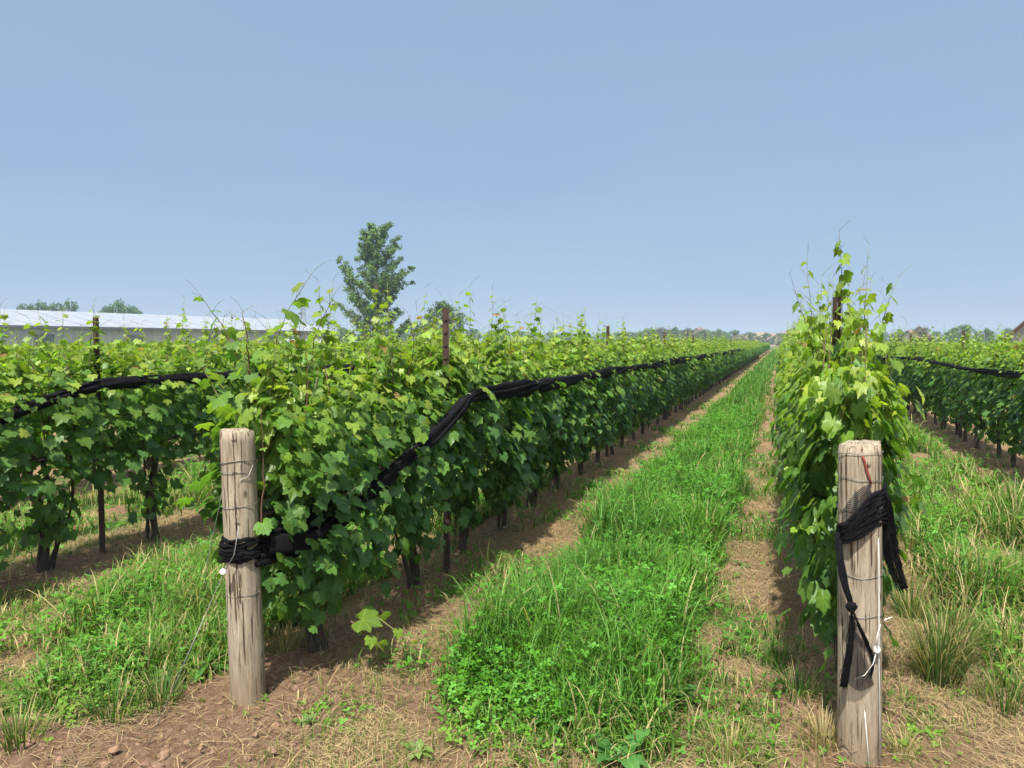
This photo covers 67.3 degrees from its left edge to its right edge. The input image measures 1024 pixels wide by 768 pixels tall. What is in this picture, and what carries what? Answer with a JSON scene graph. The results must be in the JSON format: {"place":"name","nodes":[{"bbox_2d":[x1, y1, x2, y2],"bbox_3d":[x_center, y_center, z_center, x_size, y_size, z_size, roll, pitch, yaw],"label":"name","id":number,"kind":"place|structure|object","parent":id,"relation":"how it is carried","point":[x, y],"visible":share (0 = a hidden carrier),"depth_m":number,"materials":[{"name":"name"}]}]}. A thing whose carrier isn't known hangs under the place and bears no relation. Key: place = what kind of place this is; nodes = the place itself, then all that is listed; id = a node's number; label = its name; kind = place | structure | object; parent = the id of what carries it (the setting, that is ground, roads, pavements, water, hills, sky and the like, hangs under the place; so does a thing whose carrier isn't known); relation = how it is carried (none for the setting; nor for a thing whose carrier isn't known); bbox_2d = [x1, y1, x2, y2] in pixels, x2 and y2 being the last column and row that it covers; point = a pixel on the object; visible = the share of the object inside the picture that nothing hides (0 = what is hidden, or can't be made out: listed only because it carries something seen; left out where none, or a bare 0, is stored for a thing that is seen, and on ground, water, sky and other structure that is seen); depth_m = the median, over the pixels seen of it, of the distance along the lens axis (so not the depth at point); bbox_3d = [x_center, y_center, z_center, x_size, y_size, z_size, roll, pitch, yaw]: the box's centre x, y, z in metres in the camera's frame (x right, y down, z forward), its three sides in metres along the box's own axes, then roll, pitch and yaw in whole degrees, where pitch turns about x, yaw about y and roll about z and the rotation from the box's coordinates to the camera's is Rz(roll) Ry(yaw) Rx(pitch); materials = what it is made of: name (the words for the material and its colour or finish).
{"place":"outdoors","nodes":[
{"label":"outdoors","id":0,"kind":"place"},
{"bbox_2d":[0,346,1023,767],"bbox_3d":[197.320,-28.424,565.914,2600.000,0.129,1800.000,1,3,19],"label":"ground","id":1,"kind":"structure","parent":0,"point":[212,716],"depth_m":3.78,"materials":[{"name":"soil"}]},
{"bbox_2d":[0,303,22,572],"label":"grapevine","id":2,"kind":"object","parent":1,"relation":"on","point":[8,497],"visible":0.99,"depth_m":4.87,"materials":[{"name":"green plant"}]},
{"bbox_2d":[0,351,634,425],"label":"netting roll","id":3,"kind":"object","parent":2,"relation":"attached to","point":[114,383],"visible":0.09,"depth_m":5.63,"materials":[{"name":"plastic"}]},
{"bbox_2d":[0,321,63,497],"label":"grapevine","id":4,"kind":"object","parent":1,"relation":"on","point":[18,402],"visible":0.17,"depth_m":8.01,"materials":[{"name":"green plant"}]},
{"bbox_2d":[0,691,72,754],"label":"grass tuft","id":5,"kind":"object","parent":1,"relation":"on","point":[6,731],"visible":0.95,"depth_m":3.14,"materials":[{"name":"plant"}]},
{"bbox_2d":[0,649,114,714],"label":"grass tuft","id":6,"kind":"object","parent":1,"relation":"on","point":[48,695],"visible":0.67,"depth_m":3.49,"materials":[{"name":"plant"}]},
{"bbox_2d":[56,298,78,311],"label":"broadleaf tree","id":7,"kind":"object","parent":1,"relation":"on","point":[74,307],"visible":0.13,"depth_m":213.59,"materials":[{"name":"green plant"}]},
{"bbox_2d":[0,296,151,573],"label":"grapevine","id":8,"kind":"object","parent":1,"relation":"on","point":[54,452],"visible":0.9,"depth_m":5.41,"materials":[{"name":"green plant"}]},
{"bbox_2d":[34,323,142,472],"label":"grapevine","id":9,"kind":"object","parent":1,"relation":"on","point":[93,460],"visible":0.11,"depth_m":8.84,"materials":[{"name":"green plant"}]},
{"bbox_2d":[92,317,105,553],"bbox_3d":[-3.136,0.544,5.861,0.044,2.098,0.046,0,3,5],"label":"steel stake","id":10,"kind":"object","parent":1,"relation":"on","point":[101,515],"visible":0.48,"depth_m":5.87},
{"bbox_2d":[39,664,179,733],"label":"grass tuft","id":11,"kind":"object","parent":1,"relation":"on","point":[117,702],"visible":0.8,"depth_m":3.35,"materials":[{"name":"plant"}]},
{"bbox_2d":[105,298,127,312],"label":"broadleaf tree","id":12,"kind":"object","parent":1,"relation":"on","point":[118,307],"visible":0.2,"depth_m":213.06,"materials":[{"name":"green plant"}]},
{"bbox_2d":[55,291,231,542],"bbox_3d":[-2.959,0.282,6.279,0.891,2.145,1.325,1,3,19],"label":"grapevine","id":13,"kind":"object","parent":1,"relation":"on","point":[145,410],"visible":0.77,"depth_m":6.19,"materials":[{"name":"green plant"}]},
{"bbox_2d":[100,657,199,712],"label":"grass tuft","id":14,"kind":"object","parent":1,"relation":"on","point":[163,693],"visible":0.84,"depth_m":3.50,"materials":[{"name":"plant"}]},
{"bbox_2d":[123,311,198,469],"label":"grapevine","id":15,"kind":"object","parent":1,"relation":"on","point":[149,458],"visible":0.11,"depth_m":9.73,"materials":[{"name":"green plant"}]},
{"bbox_2d":[0,309,339,352],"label":"greenhouse","id":16,"kind":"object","parent":1,"relation":"on","point":[153,328],"visible":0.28,"depth_m":131.18,"materials":[{"name":"plastic"}]},
{"bbox_2d":[34,334,54,352],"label":"door","id":17,"kind":"structure","parent":16,"relation":"in","point":[52,336],"depth_m":115.78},
{"bbox_2d":[172,649,228,681],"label":"broadleaf weed","id":18,"kind":"object","parent":1,"relation":"on","point":[201,669],"visible":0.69,"depth_m":3.82,"materials":[{"name":"green plant"}]},
{"bbox_2d":[173,313,241,445],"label":"grapevine","id":19,"kind":"object","parent":1,"relation":"on","point":[201,348],"visible":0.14,"depth_m":10.43,"materials":[{"name":"green plant"}]},
{"bbox_2d":[158,306,289,510],"bbox_3d":[-2.698,0.281,7.204,0.930,2.037,1.240,1,3,19],"label":"grapevine","id":20,"kind":"object","parent":1,"relation":"on","point":[228,385],"visible":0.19,"depth_m":7.06,"materials":[{"name":"green plant"}]},
{"bbox_2d":[220,428,265,706],"bbox_3d":[-1.219,0.945,3.498,0.164,1.493,0.162,0,3,19],"label":"wooden post","id":21,"kind":"object","parent":1,"relation":"on","point":[243,594],"visible":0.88,"depth_m":3.43,"materials":[{"name":"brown wood"}]},
{"bbox_2d":[148,493,238,744],"bbox_3d":[-1.356,0.961,3.262,0.200,1.037,0.514,1,3,19],"label":"anchor wire","id":22,"kind":"object","parent":21,"relation":"attached to","point":[222,571],"visible":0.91,"depth_m":3.37,"materials":[{"name":"grey metal"}]},
{"bbox_2d":[225,320,333,469],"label":"grapevine","id":23,"kind":"object","parent":1,"relation":"on","point":[281,364],"visible":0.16,"depth_m":7.89,"materials":[{"name":"green plant"}]},
{"bbox_2d":[264,620,305,654],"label":"grass tuft","id":24,"kind":"object","parent":1,"relation":"on","point":[283,644],"visible":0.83,"depth_m":4.09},
{"bbox_2d":[266,320,308,356],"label":"grapevine","id":25,"kind":"object","parent":1,"relation":"on","point":[286,346],"visible":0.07,"depth_m":12.13,"materials":[{"name":"green plant"}]},
{"bbox_2d":[291,713,318,727],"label":"broadleaf weed","id":26,"kind":"object","parent":1,"relation":"on","point":[304,716],"visible":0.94,"depth_m":3.29,"materials":[{"name":"green plant"}]},
{"bbox_2d":[175,260,436,653],"bbox_3d":[-0.949,0.423,4.017,1.130,2.084,1.294,1,3,19],"label":"grapevine","id":27,"kind":"object","parent":1,"relation":"on","point":[296,429],"visible":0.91,"depth_m":3.74,"materials":[{"name":"green plant"}]},
{"bbox_2d":[218,349,743,567],"bbox_3d":[5.904,-0.594,23.438,0.513,0.752,42.651,1,3,19],"label":"netting roll","id":28,"kind":"object","parent":27,"relation":"attached to","point":[277,540],"visible":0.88,"depth_m":4.33,"materials":[{"name":"fabric"}]},
{"bbox_2d":[304,314,386,424],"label":"grapevine","id":29,"kind":"object","parent":1,"relation":"on","point":[343,357],"visible":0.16,"depth_m":8.96,"materials":[{"name":"green plant"}]},
{"bbox_2d":[348,310,399,444],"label":"grapevine","id":30,"kind":"object","parent":1,"relation":"on","point":[360,360],"visible":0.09,"depth_m":9.54,"materials":[{"name":"green plant"}]},
{"bbox_2d":[335,221,415,342],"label":"cottonwood tree","id":31,"kind":"object","parent":1,"relation":"on","point":[371,254],"visible":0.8,"depth_m":98.56,"materials":[{"name":"green plant"}]},
{"bbox_2d":[339,267,479,588],"bbox_3d":[-0.691,0.327,5.006,0.814,2.146,1.344,1,3,19],"label":"grapevine","id":32,"kind":"object","parent":1,"relation":"on","point":[444,470],"visible":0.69,"depth_m":4.88,"materials":[{"name":"green plant"}]},
{"bbox_2d":[399,739,433,759],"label":"broadleaf weed","id":33,"kind":"object","parent":1,"relation":"on","point":[420,744],"visible":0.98,"depth_m":3.05,"materials":[{"name":"green plant"}]},
{"bbox_2d":[414,299,468,342],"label":"round tree","id":34,"kind":"object","parent":1,"relation":"on","point":[438,307],"visible":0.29,"depth_m":148.50,"materials":[{"name":"green plant"}]},
{"bbox_2d":[442,308,449,573],"bbox_3d":[-0.456,0.542,5.349,0.044,2.130,0.046,0,3,0],"label":"steel stake","id":35,"kind":"object","parent":1,"relation":"on","point":[445,340],"visible":0.41,"depth_m":5.30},
{"bbox_2d":[372,275,532,554],"bbox_3d":[-0.413,0.255,5.873,0.954,2.196,1.252,1,3,19],"label":"grapevine","id":36,"kind":"object","parent":1,"relation":"on","point":[495,431],"visible":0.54,"depth_m":5.73,"materials":[{"name":"green plant"}]},
{"bbox_2d":[0,489,1004,767],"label":"soil clods","id":37,"kind":"object","parent":1,"relation":"on","point":[164,755],"visible":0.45,"depth_m":3.24,"materials":[{"name":"soil"}]},
{"bbox_2d":[0,336,1022,381],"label":"distant vines","id":38,"kind":"object","parent":1,"relation":"on","point":[110,346],"visible":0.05,"depth_m":19.26,"materials":[{"name":"green plant"}]},
{"bbox_2d":[0,350,1023,767],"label":"grass","id":39,"kind":"structure","parent":1,"relation":"on","point":[600,608],"depth_m":4.29,"materials":[{"name":"plant"}]},
{"bbox_2d":[0,386,1023,767],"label":"straw","id":40,"kind":"object","parent":1,"relation":"on","point":[726,656],"visible":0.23,"depth_m":3.61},
{"bbox_2d":[0,449,1023,767],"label":"short weeds","id":41,"kind":"object","parent":1,"relation":"on","point":[440,649],"visible":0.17,"depth_m":3.67,"materials":[{"name":"green plant"}]},
{"bbox_2d":[459,287,566,530],"bbox_3d":[-0.095,0.254,6.617,0.971,2.157,1.221,1,3,19],"label":"grapevine","id":42,"kind":"object","parent":1,"relation":"on","point":[499,502],"visible":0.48,"depth_m":6.49,"materials":[{"name":"green plant"}]},
{"bbox_2d":[501,295,581,506],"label":"grapevine","id":43,"kind":"object","parent":1,"relation":"on","point":[561,416],"visible":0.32,"depth_m":7.53,"materials":[{"name":"green plant"}]},
{"bbox_2d":[534,697,583,732],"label":"broadleaf weed","id":44,"kind":"object","parent":1,"relation":"on","point":[556,726],"visible":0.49,"depth_m":3.23,"materials":[{"name":"green plant"}]},
{"bbox_2d":[521,307,603,489],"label":"grapevine","id":45,"kind":"object","parent":1,"relation":"on","point":[557,468],"visible":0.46,"depth_m":8.27,"materials":[{"name":"green plant"}]},
{"bbox_2d":[553,301,623,474],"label":"grapevine","id":46,"kind":"object","parent":1,"relation":"on","point":[586,448],"visible":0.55,"depth_m":9.35,"materials":[{"name":"green plant"}]},
{"bbox_2d":[570,313,637,462],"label":"grapevine","id":47,"kind":"object","parent":1,"relation":"on","point":[611,355],"visible":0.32,"depth_m":10.07,"materials":[{"name":"green plant"}]},
{"bbox_2d":[582,728,649,767],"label":"broadleaf weed","id":48,"kind":"object","parent":1,"relation":"on","point":[633,760],"visible":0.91,"depth_m":3.03,"materials":[{"name":"green plant"}]},
{"bbox_2d":[594,319,646,454],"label":"grapevine","id":49,"kind":"object","parent":1,"relation":"on","point":[638,384],"visible":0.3,"depth_m":11.01,"materials":[{"name":"green plant"}]},
{"bbox_2d":[597,317,653,447],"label":"grapevine","id":50,"kind":"object","parent":1,"relation":"on","point":[630,351],"visible":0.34,"depth_m":11.86,"materials":[{"name":"green plant"}]},
{"bbox_2d":[614,329,661,439],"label":"grapevine","id":51,"kind":"object","parent":1,"relation":"on","point":[651,397],"visible":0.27,"depth_m":12.75,"materials":[{"name":"green plant"}]},
{"bbox_2d":[623,327,671,433],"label":"grapevine","id":52,"kind":"object","parent":1,"relation":"on","point":[650,349],"visible":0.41,"depth_m":13.47,"materials":[{"name":"green plant"}]},
{"bbox_2d":[638,329,677,428],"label":"grapevine","id":53,"kind":"object","parent":1,"relation":"on","point":[668,382],"visible":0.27,"depth_m":14.37,"materials":[{"name":"green plant"}]},
{"bbox_2d":[625,667,696,714],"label":"broadleaf weed","id":54,"kind":"object","parent":1,"relation":"on","point":[691,687],"visible":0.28,"depth_m":3.47,"materials":[{"name":"green plant"}]},
{"bbox_2d":[646,325,678,423],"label":"grapevine","id":55,"kind":"object","parent":1,"relation":"on","point":[668,395],"visible":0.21,"depth_m":15.29,"materials":[{"name":"green plant"}]},
{"bbox_2d":[648,332,686,419],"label":"grapevine","id":56,"kind":"object","parent":1,"relation":"on","point":[678,372],"visible":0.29,"depth_m":16.05,"materials":[{"name":"green plant"}]},
{"bbox_2d":[663,332,691,415],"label":"grapevine","id":57,"kind":"object","parent":1,"relation":"on","point":[671,404],"visible":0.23,"depth_m":16.93,"materials":[{"name":"green plant"}]},
{"bbox_2d":[668,331,694,412],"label":"grapevine","id":58,"kind":"object","parent":1,"relation":"on","point":[676,392],"visible":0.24,"depth_m":17.87,"materials":[{"name":"green plant"}]},
{"bbox_2d":[677,334,701,409],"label":"grapevine","id":59,"kind":"object","parent":1,"relation":"on","point":[692,383],"visible":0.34,"depth_m":18.62,"materials":[{"name":"green plant"}]},
{"bbox_2d":[678,330,702,405],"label":"grapevine","id":60,"kind":"object","parent":1,"relation":"on","point":[699,369],"visible":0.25,"depth_m":19.49,"materials":[{"name":"green plant"}]},
{"bbox_2d":[682,332,706,403],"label":"grapevine","id":61,"kind":"object","parent":1,"relation":"on","point":[702,368],"visible":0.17,"depth_m":20.43,"materials":[{"name":"green plant"}]},
{"bbox_2d":[687,333,710,400],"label":"grapevine","id":62,"kind":"object","parent":1,"relation":"on","point":[703,366],"visible":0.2,"depth_m":21.29,"materials":[{"name":"green plant"}]},
{"bbox_2d":[687,327,713,398],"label":"grapevine","id":63,"kind":"object","parent":1,"relation":"on","point":[699,386],"visible":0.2,"depth_m":22.16,"materials":[{"name":"green plant"}]},
{"bbox_2d":[696,334,714,396],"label":"grapevine","id":64,"kind":"object","parent":1,"relation":"on","point":[709,373],"visible":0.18,"depth_m":23.00,"materials":[{"name":"green plant"}]},
{"bbox_2d":[696,332,719,394],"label":"grapevine","id":65,"kind":"object","parent":1,"relation":"on","point":[714,362],"visible":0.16,"depth_m":23.88,"materials":[{"name":"green plant"}]},
{"bbox_2d":[685,714,774,767],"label":"grass tuft","id":66,"kind":"object","parent":1,"relation":"on","point":[727,752],"visible":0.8,"depth_m":3.10,"materials":[{"name":"plant"}]},
{"bbox_2d":[734,631,810,670],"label":"grass tuft","id":67,"kind":"object","parent":1,"relation":"on","point":[774,657],"visible":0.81,"depth_m":3.92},
{"bbox_2d":[769,296,829,439],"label":"grapevine","id":68,"kind":"object","parent":1,"relation":"on","point":[778,387],"visible":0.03,"depth_m":7.21,"materials":[{"name":"green plant"}]},
{"bbox_2d":[763,654,836,702],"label":"grass tuft","id":69,"kind":"object","parent":1,"relation":"on","point":[793,690],"visible":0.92,"depth_m":3.54,"materials":[{"name":"plant"}]},
{"bbox_2d":[768,271,852,540],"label":"grapevine","id":70,"kind":"object","parent":1,"relation":"on","point":[780,408],"visible":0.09,"depth_m":5.38,"materials":[{"name":"green plant"}]},
{"bbox_2d":[772,265,853,447],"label":"grapevine","id":71,"kind":"object","parent":1,"relation":"on","point":[794,348],"visible":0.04,"depth_m":6.17,"materials":[{"name":"green plant"}]},
{"bbox_2d":[784,699,861,762],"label":"grass tuft","id":72,"kind":"object","parent":1,"relation":"on","point":[817,732],"visible":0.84,"depth_m":3.15,"materials":[{"name":"plant"}]},
{"bbox_2d":[773,271,890,561],"bbox_3d":[1.864,0.401,4.486,0.648,2.106,1.219,1,3,19],"label":"grapevine","id":73,"kind":"object","parent":1,"relation":"on","point":[781,468],"visible":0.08,"depth_m":4.45,"materials":[{"name":"green plant"}]},
{"bbox_2d":[827,297,840,645],"bbox_3d":[1.713,0.625,4.114,0.044,2.172,0.046,-1,3,-14],"label":"steel stake","id":74,"kind":"object","parent":1,"relation":"on","point":[836,317],"visible":0.15,"depth_m":4.05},
{"bbox_2d":[764,220,932,672],"bbox_3d":[1.639,0.310,3.779,0.745,2.327,1.468,1,3,19],"label":"grapevine","id":75,"kind":"object","parent":1,"relation":"on","point":[855,398],"visible":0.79,"depth_m":3.37,"materials":[{"name":"green plant"}]},
{"bbox_2d":[837,440,883,766],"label":"wooden post","id":76,"kind":"object","parent":1,"relation":"on","point":[859,464],"visible":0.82,"depth_m":2.96,"materials":[{"name":"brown wood"}]},
{"bbox_2d":[835,483,908,690],"bbox_3d":[1.410,0.774,2.980,0.351,0.798,0.152,0,3,-3],"label":"netting tie","id":77,"kind":"object","parent":76,"relation":"attached to","point":[863,520],"visible":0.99,"depth_m":2.94,"materials":[{"name":"black"}]},
{"bbox_2d":[855,539,891,767],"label":"anchor wire","id":78,"kind":"object","parent":76,"relation":"attached to","point":[876,648],"visible":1,"depth_m":2.94,"materials":[{"name":"white plastic"}]},
{"bbox_2d":[881,327,903,398],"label":"grapevine","id":79,"kind":"object","parent":1,"relation":"on","point":[893,348],"visible":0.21,"depth_m":20.23,"materials":[{"name":"green plant"}]},
{"bbox_2d":[888,329,919,409],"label":"grapevine","id":80,"kind":"object","parent":1,"relation":"on","point":[894,374],"visible":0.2,"depth_m":18.56,"materials":[{"name":"green plant"}]},
{"bbox_2d":[892,334,922,412],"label":"grapevine","id":81,"kind":"object","parent":1,"relation":"on","point":[911,398],"visible":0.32,"depth_m":17.69,"materials":[{"name":"green plant"}]},
{"bbox_2d":[882,725,936,762],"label":"grass tuft","id":82,"kind":"object","parent":1,"relation":"on","point":[908,745],"visible":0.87,"depth_m":3.07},
{"bbox_2d":[897,329,934,416],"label":"grapevine","id":83,"kind":"object","parent":1,"relation":"on","point":[905,382],"visible":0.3,"depth_m":16.89,"materials":[{"name":"green plant"}]},
{"bbox_2d":[909,325,932,341],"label":"broadleaf tree","id":84,"kind":"object","parent":1,"relation":"on","point":[923,330],"visible":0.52,"depth_m":238.80,"materials":[{"name":"green plant"}]},
{"bbox_2d":[906,328,936,419],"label":"grapevine","id":85,"kind":"object","parent":1,"relation":"on","point":[914,383],"visible":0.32,"depth_m":16.01,"materials":[{"name":"green plant"}]},
{"bbox_2d":[885,568,962,622],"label":"grass tuft","id":86,"kind":"object","parent":1,"relation":"on","point":[914,604],"visible":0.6,"depth_m":4.61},
{"bbox_2d":[913,326,950,424],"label":"grapevine","id":87,"kind":"object","parent":1,"relation":"on","point":[931,350],"visible":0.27,"depth_m":15.16,"materials":[{"name":"green plant"}]},
{"bbox_2d":[913,331,964,429],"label":"grapevine","id":88,"kind":"object","parent":1,"relation":"on","point":[942,418],"visible":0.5,"depth_m":14.35,"materials":[{"name":"green plant"}]},
{"bbox_2d":[925,321,975,434],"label":"grapevine","id":89,"kind":"object","parent":1,"relation":"on","point":[938,370],"visible":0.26,"depth_m":13.50,"materials":[{"name":"green plant"}]},
{"bbox_2d":[888,595,1013,672],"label":"grass tuft","id":90,"kind":"object","parent":1,"relation":"on","point":[973,636],"visible":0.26,"depth_m":3.96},
{"bbox_2d":[884,586,1022,704],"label":"grass tuft","id":91,"kind":"object","parent":1,"relation":"on","point":[938,660],"visible":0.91,"depth_m":3.71,"materials":[{"name":"plant"}]},
{"bbox_2d":[951,324,978,342],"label":"broadleaf tree","id":92,"kind":"object","parent":1,"relation":"on","point":[962,327],"visible":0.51,"depth_m":228.91,"materials":[{"name":"green plant"}]},
{"bbox_2d":[908,543,1022,613],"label":"grass tuft","id":93,"kind":"object","parent":1,"relation":"on","point":[975,592],"visible":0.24,"depth_m":4.73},
{"bbox_2d":[938,324,993,441],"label":"grapevine","id":94,"kind":"object","parent":1,"relation":"on","point":[950,376],"visible":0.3,"depth_m":12.63,"materials":[{"name":"green plant"}]},
{"bbox_2d":[947,327,1009,448],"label":"grapevine","id":95,"kind":"object","parent":1,"relation":"on","point":[979,423],"visible":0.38,"depth_m":11.77,"materials":[{"name":"green plant"}]},
{"bbox_2d":[947,649,1023,717],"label":"grass tuft","id":96,"kind":"object","parent":1,"relation":"on","point":[1009,706],"visible":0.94,"depth_m":3.48,"materials":[{"name":"plant"}]},
{"bbox_2d":[959,323,1022,457],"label":"grapevine","id":97,"kind":"object","parent":1,"relation":"on","point":[992,435],"visible":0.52,"depth_m":10.84,"materials":[{"name":"green plant"}]},
{"bbox_2d":[978,314,1023,467],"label":"grapevine","id":98,"kind":"object","parent":1,"relation":"on","point":[1013,451],"visible":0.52,"depth_m":10.01,"materials":[{"name":"green plant"}]},
{"bbox_2d":[988,345,1023,458],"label":"grapevine","id":99,"kind":"object","parent":1,"relation":"on","point":[1012,398],"visible":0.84,"depth_m":9.25,"materials":[{"name":"green plant"}]},
{"bbox_2d":[1003,321,1023,351],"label":"house","id":100,"kind":"structure","parent":1,"relation":"on","point":[1020,327],"depth_m":96.41,"materials":[{"name":"brown"}]},
{"bbox_2d":[1013,369,1023,421],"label":"grapevine","id":101,"kind":"object","parent":1,"relation":"on","point":[1022,391],"visible":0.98,"depth_m":8.69,"materials":[{"name":"green plant"}]},
{"bbox_2d":[873,354,1023,378],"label":"netting roll","id":102,"kind":"object","parent":101,"relation":"attached to","point":[1009,373],"visible":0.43,"depth_m":10.85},
{"bbox_2d":[0,0,1023,342],"label":"sky","id":103,"kind":"structure","parent":0,"point":[644,163],"materials":[{"name":"blue"}]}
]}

